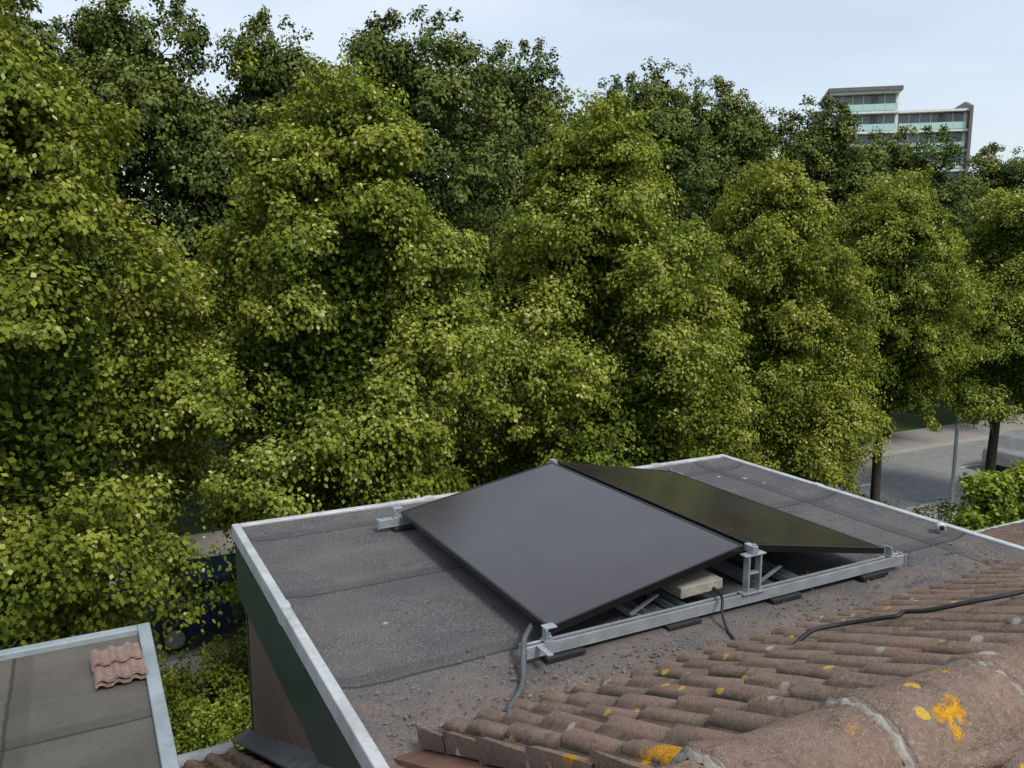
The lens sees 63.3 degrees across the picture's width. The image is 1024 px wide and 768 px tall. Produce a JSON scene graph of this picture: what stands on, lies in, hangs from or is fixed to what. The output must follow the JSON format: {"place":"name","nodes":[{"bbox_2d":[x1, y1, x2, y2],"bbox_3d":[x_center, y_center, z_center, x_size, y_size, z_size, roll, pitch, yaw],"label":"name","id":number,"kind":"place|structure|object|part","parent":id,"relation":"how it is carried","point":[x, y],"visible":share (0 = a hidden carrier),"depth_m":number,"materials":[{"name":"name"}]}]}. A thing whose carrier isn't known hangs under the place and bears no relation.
{"place":"outdoors","nodes":[
{"label":"outdoors","id":0,"kind":"place"},
{"bbox_2d":[4,439,1009,663],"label":"road","id":1,"kind":"structure","parent":0,"point":[913,478],"depth_m":30.81,"materials":[{"name":"grey asphalt"}]},
{"bbox_2d":[130,553,245,654],"bbox_3d":[-6.212,4.665,18.459,4.300,1.457,1.780,-5,10,-27],"label":"parked car","id":2,"kind":"object","parent":1,"relation":"on","point":[182,637],"visible":0.22,"depth_m":17.41,"materials":[{"name":"blue paint"}]},
{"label":"windows","id":3,"kind":"part","parent":2,"relation":"part of","materials":[{"name":"black glass"}]},
{"bbox_2d":[982,430,1023,468],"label":"parked car","id":4,"kind":"object","parent":1,"relation":"on","point":[1010,446],"visible":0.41,"depth_m":31.08,"materials":[{"name":"silver metal"}]},
{"bbox_2d":[3,0,1023,223],"label":"sky","id":5,"kind":"structure","parent":0,"point":[945,54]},
{"bbox_2d":[29,379,1023,734],"bbox_3d":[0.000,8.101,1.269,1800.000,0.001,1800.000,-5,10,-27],"label":"ground","id":6,"kind":"structure","parent":0,"point":[907,421],"depth_m":33.28,"materials":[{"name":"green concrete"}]},
{"bbox_2d":[0,0,135,477],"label":"street tree","id":7,"kind":"object","parent":6,"relation":"on","point":[29,30],"visible":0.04,"depth_m":19.09,"materials":[{"name":"green plant"}]},
{"bbox_2d":[0,0,244,661],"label":"lime tree","id":8,"kind":"object","parent":6,"relation":"on","point":[52,564],"visible":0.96,"depth_m":10.50,"materials":[{"name":"green plant"}]},
{"bbox_2d":[0,0,297,545],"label":"street tree","id":9,"kind":"object","parent":6,"relation":"on","point":[109,52],"visible":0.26,"depth_m":20.45,"materials":[{"name":"green plant"}]},
{"bbox_2d":[154,645,198,731],"bbox_3d":[-6.881,5.327,14.594,2.676,1.541,2.643,7,11,37],"label":"shrub","id":10,"kind":"object","parent":6,"relation":"on","point":[164,664],"visible":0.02,"depth_m":14.94,"materials":[{"name":"green plant"}]},
{"bbox_2d":[164,689,212,754],"bbox_3d":[-5.901,5.561,12.807,2.854,1.644,2.820,-5,10,-27],"label":"shrub","id":11,"kind":"object","parent":6,"relation":"on","point":[175,719],"visible":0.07,"depth_m":13.22,"materials":[{"name":"green plant"}]},
{"bbox_2d":[160,632,249,747],"bbox_3d":[-5.152,5.251,14.499,2.996,1.746,3.033,-9,12,-43],"label":"shrub","id":12,"kind":"object","parent":6,"relation":"on","point":[212,673],"visible":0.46,"depth_m":14.26,"materials":[{"name":"green plant"}]},
{"bbox_2d":[172,684,251,753],"bbox_3d":[-4.574,5.588,12.640,2.820,1.644,2.854,1,9,5],"label":"shrub","id":13,"kind":"object","parent":6,"relation":"on","point":[223,732],"visible":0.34,"depth_m":12.72,"materials":[{"name":"green plant"}]},
{"bbox_2d":[219,630,249,705],"bbox_3d":[-4.414,5.158,15.967,2.467,1.438,2.498,1,9,5],"label":"shrub","id":14,"kind":"object","parent":6,"relation":"on","point":[245,654],"depth_m":15.45,"materials":[{"name":"green plant"}]},
{"bbox_2d":[218,673,251,747],"bbox_3d":[-3.656,5.291,14.243,3.033,1.746,2.996,7,11,37],"label":"shrub","id":15,"kind":"object","parent":6,"relation":"on","point":[246,697],"visible":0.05,"depth_m":13.94,"materials":[{"name":"green plant"}]},
{"bbox_2d":[144,4,425,454],"bbox_3d":[-6.795,-3.186,24.942,9.301,15.050,8.151,-2,9,-12],"label":"street tree","id":16,"kind":"object","parent":6,"relation":"on","point":[274,86],"visible":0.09,"depth_m":22.73,"materials":[{"name":"green plant"}]},
{"bbox_2d":[119,47,555,644],"bbox_3d":[-2.752,0.373,13.909,6.860,11.412,6.852,4,10,26],"label":"lime tree","id":17,"kind":"object","parent":6,"relation":"on","point":[343,219],"visible":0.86,"depth_m":12.39,"materials":[{"name":"green plant"}]},
{"bbox_2d":[241,4,553,451],"bbox_3d":[-3.155,-3.260,24.602,8.916,15.302,9.348,2,9,11],"label":"street tree","id":18,"kind":"object","parent":6,"relation":"on","point":[437,96],"visible":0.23,"depth_m":23.05,"materials":[{"name":"green plant"}]},
{"bbox_2d":[394,747,502,767],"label":"house walls","id":19,"kind":"structure","parent":6,"relation":"on","point":[419,758],"depth_m":2.45,"materials":[{"name":"brick"}]},
{"bbox_2d":[231,454,1023,767],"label":"dormer","id":20,"kind":"object","parent":19,"relation":"attached to","point":[370,644],"visible":0.52,"depth_m":3.85,"materials":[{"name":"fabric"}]},
{"bbox_2d":[503,622,534,712],"bbox_3d":[0.022,1.061,3.104,0.076,0.136,0.794,1,9,5],"label":"conduit cable","id":21,"kind":"object","parent":20,"relation":"on","point":[523,672],"visible":0.81,"depth_m":3.16,"materials":[{"name":"grey plastic"}]},
{"bbox_2d":[376,459,905,663],"bbox_3d":[0.630,0.758,4.492,2.220,0.305,1.935,-5,10,-27],"label":"solar mounting frame","id":22,"kind":"object","parent":20,"relation":"on","point":[674,615],"visible":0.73,"depth_m":3.76,"materials":[{"name":"silver metal"}]},
{"bbox_2d":[401,462,743,633],"bbox_3d":[0.205,0.751,4.303,1.025,0.207,1.720,-5,10,-27],"label":"solar panel","id":23,"kind":"object","parent":22,"relation":"on","point":[560,547],"visible":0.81,"depth_m":4.07,"materials":[{"name":"black glass"}]},
{"bbox_2d":[558,462,883,553],"bbox_3d":[1.096,0.682,4.764,0.914,0.201,1.720,-5,10,-27],"label":"solar panel","id":24,"kind":"object","parent":22,"relation":"on","point":[737,518],"visible":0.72,"depth_m":4.52,"materials":[{"name":"black glass"}]},
{"bbox_2d":[713,587,734,639],"bbox_3d":[0.920,0.996,3.606,0.098,0.108,0.456,-2,9,-11],"label":"power cable","id":25,"kind":"object","parent":20,"relation":"on","point":[722,614],"visible":0.62,"depth_m":3.60,"materials":[{"name":"black rubber"}]},
{"bbox_2d":[416,521,1023,767],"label":"roof tiles","id":26,"kind":"object","parent":19,"relation":"on","point":[663,712],"visible":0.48,"depth_m":2.34,"materials":[{"name":"ceramic"}]},
{"bbox_2d":[793,589,1023,643],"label":"cable","id":27,"kind":"object","parent":26,"relation":"on","point":[899,614],"visible":0.98,"depth_m":2.82,"materials":[{"name":"black rubber"}]},
{"bbox_2d":[940,637,1023,767],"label":"ridge bedding","id":28,"kind":"object","parent":26,"relation":"on","point":[998,753],"visible":0.13,"depth_m":1.62,"materials":[{"name":"cement mortar"}]},
{"bbox_2d":[657,640,1023,767],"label":"ridge tiles","id":29,"kind":"object","parent":28,"relation":"on","point":[953,708],"visible":0.99,"depth_m":1.61,"materials":[{"name":"ceramic"}]},
{"bbox_2d":[974,519,1023,531],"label":"gutter","id":30,"kind":"object","parent":19,"relation":"attached to","point":[1020,521],"depth_m":9.01,"materials":[{"name":"white metal"}]},
{"bbox_2d":[997,751,1023,767],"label":"roof tiles","id":31,"kind":"object","parent":19,"relation":"on","point":[1016,760],"visible":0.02,"depth_m":1.64,"materials":[{"name":"ceramic"}]},
{"bbox_2d":[32,165,934,469],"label":"distant trees","id":32,"kind":"object","parent":6,"relation":"on","point":[242,223],"depth_m":31.74,"materials":[{"name":"green plant"}]},
{"bbox_2d":[410,36,583,472],"bbox_3d":[0.145,-3.821,28.542,8.604,15.192,9.818,8,12,43],"label":"street tree","id":33,"kind":"object","parent":6,"relation":"on","point":[527,89],"visible":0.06,"depth_m":26.37,"materials":[{"name":"green plant"}]},
{"bbox_2d":[98,429,1023,583],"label":"kerb","id":34,"kind":"structure","parent":6,"relation":"on","point":[936,445],"depth_m":35.52,"materials":[{"name":"concrete"}]},
{"bbox_2d":[158,495,965,666],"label":"kerb","id":35,"kind":"structure","parent":6,"relation":"on","point":[196,657],"depth_m":16.95,"materials":[{"name":"concrete"}]},
{"bbox_2d":[449,85,766,487],"bbox_3d":[1.475,0.078,16.347,6.696,11.236,6.232,-4,10,-24],"label":"lime tree","id":36,"kind":"object","parent":6,"relation":"on","point":[579,218],"visible":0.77,"depth_m":14.72,"materials":[{"name":"green plant"}]},
{"bbox_2d":[527,56,758,417],"bbox_3d":[4.391,-3.643,29.233,10.334,14.624,9.056,-9,12,-43],"label":"street tree","id":37,"kind":"object","parent":6,"relation":"on","point":[671,120],"visible":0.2,"depth_m":26.82,"materials":[{"name":"green plant"}]},
{"bbox_2d":[660,75,837,363],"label":"street tree","id":38,"kind":"object","parent":6,"relation":"on","point":[744,132],"visible":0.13,"depth_m":30.53,"materials":[{"name":"green plant"}]},
{"bbox_2d":[632,146,898,493],"bbox_3d":[5.554,0.148,18.588,5.763,10.405,5.755,7,12,40],"label":"lime tree","id":39,"kind":"object","parent":6,"relation":"on","point":[773,222],"visible":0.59,"depth_m":17.06,"materials":[{"name":"green plant"}]},
{"bbox_2d":[714,94,900,428],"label":"street tree","id":40,"kind":"object","parent":6,"relation":"on","point":[852,165],"visible":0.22,"depth_m":31.35,"materials":[{"name":"green plant"}]},
{"bbox_2d":[847,487,905,508],"bbox_3d":[7.735,3.880,18.471,4.030,3.259,4.103,2,9,11],"label":"shrub","id":41,"kind":"object","parent":6,"relation":"on","point":[858,493],"depth_m":18.24,"materials":[{"name":"green plant"}]},
{"bbox_2d":[809,85,973,198],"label":"apartment tower","id":42,"kind":"structure","parent":6,"relation":"on","point":[874,106],"depth_m":126.54,"materials":[{"name":"white paint"}]},
{"bbox_2d":[810,94,963,179],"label":"windows","id":43,"kind":"structure","parent":42,"relation":"in","point":[857,100],"depth_m":127.31,"materials":[{"name":"clear glass"}]},
{"bbox_2d":[804,164,995,501],"bbox_3d":[8.950,-0.091,20.623,4.459,10.408,4.587,1,9,3],"label":"lime tree","id":44,"kind":"object","parent":6,"relation":"on","point":[918,343],"visible":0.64,"depth_m":19.18,"materials":[{"name":"green plant"}]},
{"bbox_2d":[824,123,1022,436],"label":"street tree","id":45,"kind":"object","parent":6,"relation":"on","point":[955,196],"visible":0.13,"depth_m":34.20,"materials":[{"name":"green plant"}]},
{"bbox_2d":[912,497,969,525],"bbox_3d":[10.096,4.026,18.998,3.425,2.770,3.487,-7,11,-37],"label":"shrub","id":46,"kind":"object","parent":6,"relation":"on","point":[948,511],"visible":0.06,"depth_m":19.21,"materials":[{"name":"green plant"}]},
{"bbox_2d":[924,310,962,505],"bbox_3d":[13.862,0.802,27.032,0.220,6.450,1.630,-5,10,-27],"label":"street lamp","id":47,"kind":"object","parent":6,"relation":"on","point":[953,474],"visible":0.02,"depth_m":26.60,"materials":[{"name":"metal"}]},
{"bbox_2d":[918,183,1023,474],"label":"lime tree","id":48,"kind":"object","parent":6,"relation":"on","point":[986,387],"visible":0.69,"depth_m":21.33,"materials":[{"name":"green plant"}]},
{"bbox_2d":[948,470,1022,530],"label":"shrub","id":49,"kind":"object","parent":6,"relation":"on","point":[993,499],"visible":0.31,"depth_m":13.51,"materials":[{"name":"green plant"}]},
{"bbox_2d":[954,141,1023,423],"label":"street tree","id":50,"kind":"object","parent":6,"relation":"on","point":[994,173],"visible":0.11,"depth_m":37.38,"materials":[{"name":"green plant"}]},
{"bbox_2d":[971,460,1023,520],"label":"bush","id":51,"kind":"object","parent":6,"relation":"on","point":[1019,477],"visible":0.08,"depth_m":15.45,"materials":[{"name":"green plant"}]},
{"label":"house walls","id":52,"kind":"object","parent":6,"relation":"on","visible":0},
{"bbox_2d":[0,635,160,767],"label":"flat roof","id":53,"kind":"structure","parent":52,"relation":"on","point":[58,709],"depth_m":3.81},
{"bbox_2d":[0,622,179,767],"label":"roof edge trim","id":54,"kind":"structure","parent":53,"relation":"attached to","point":[168,756],"depth_m":4.33,"materials":[{"name":"silver metal"}]},
{"bbox_2d":[89,642,147,688],"bbox_3d":[-2.007,1.423,4.227,0.258,0.080,0.382,-5,10,-27],"label":"roof tile stack","id":55,"kind":"object","parent":53,"relation":"on","point":[111,665],"visible":1,"depth_m":4.18,"materials":[{"name":"ceramic"}]},
{"bbox_2d":[177,741,233,766],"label":"gutter","id":56,"kind":"object","parent":52,"relation":"attached to","point":[201,754],"visible":0.31,"depth_m":5.27,"materials":[{"name":"grey metal"}]},
{"bbox_2d":[180,747,282,767],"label":"roof tiles","id":57,"kind":"object","parent":52,"relation":"on","point":[233,757],"visible":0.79,"depth_m":4.59,"materials":[{"name":"brown ceramic"}]},
{"bbox_2d":[95,414,1023,575],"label":"pavement","id":58,"kind":"structure","parent":0,"point":[911,438],"depth_m":36.62,"materials":[{"name":"grey concrete"}]},
{"bbox_2d":[159,490,1023,697],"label":"pavement","id":59,"kind":"structure","parent":0,"point":[202,670],"depth_m":16.79,"materials":[{"name":"grey concrete"}]}
]}

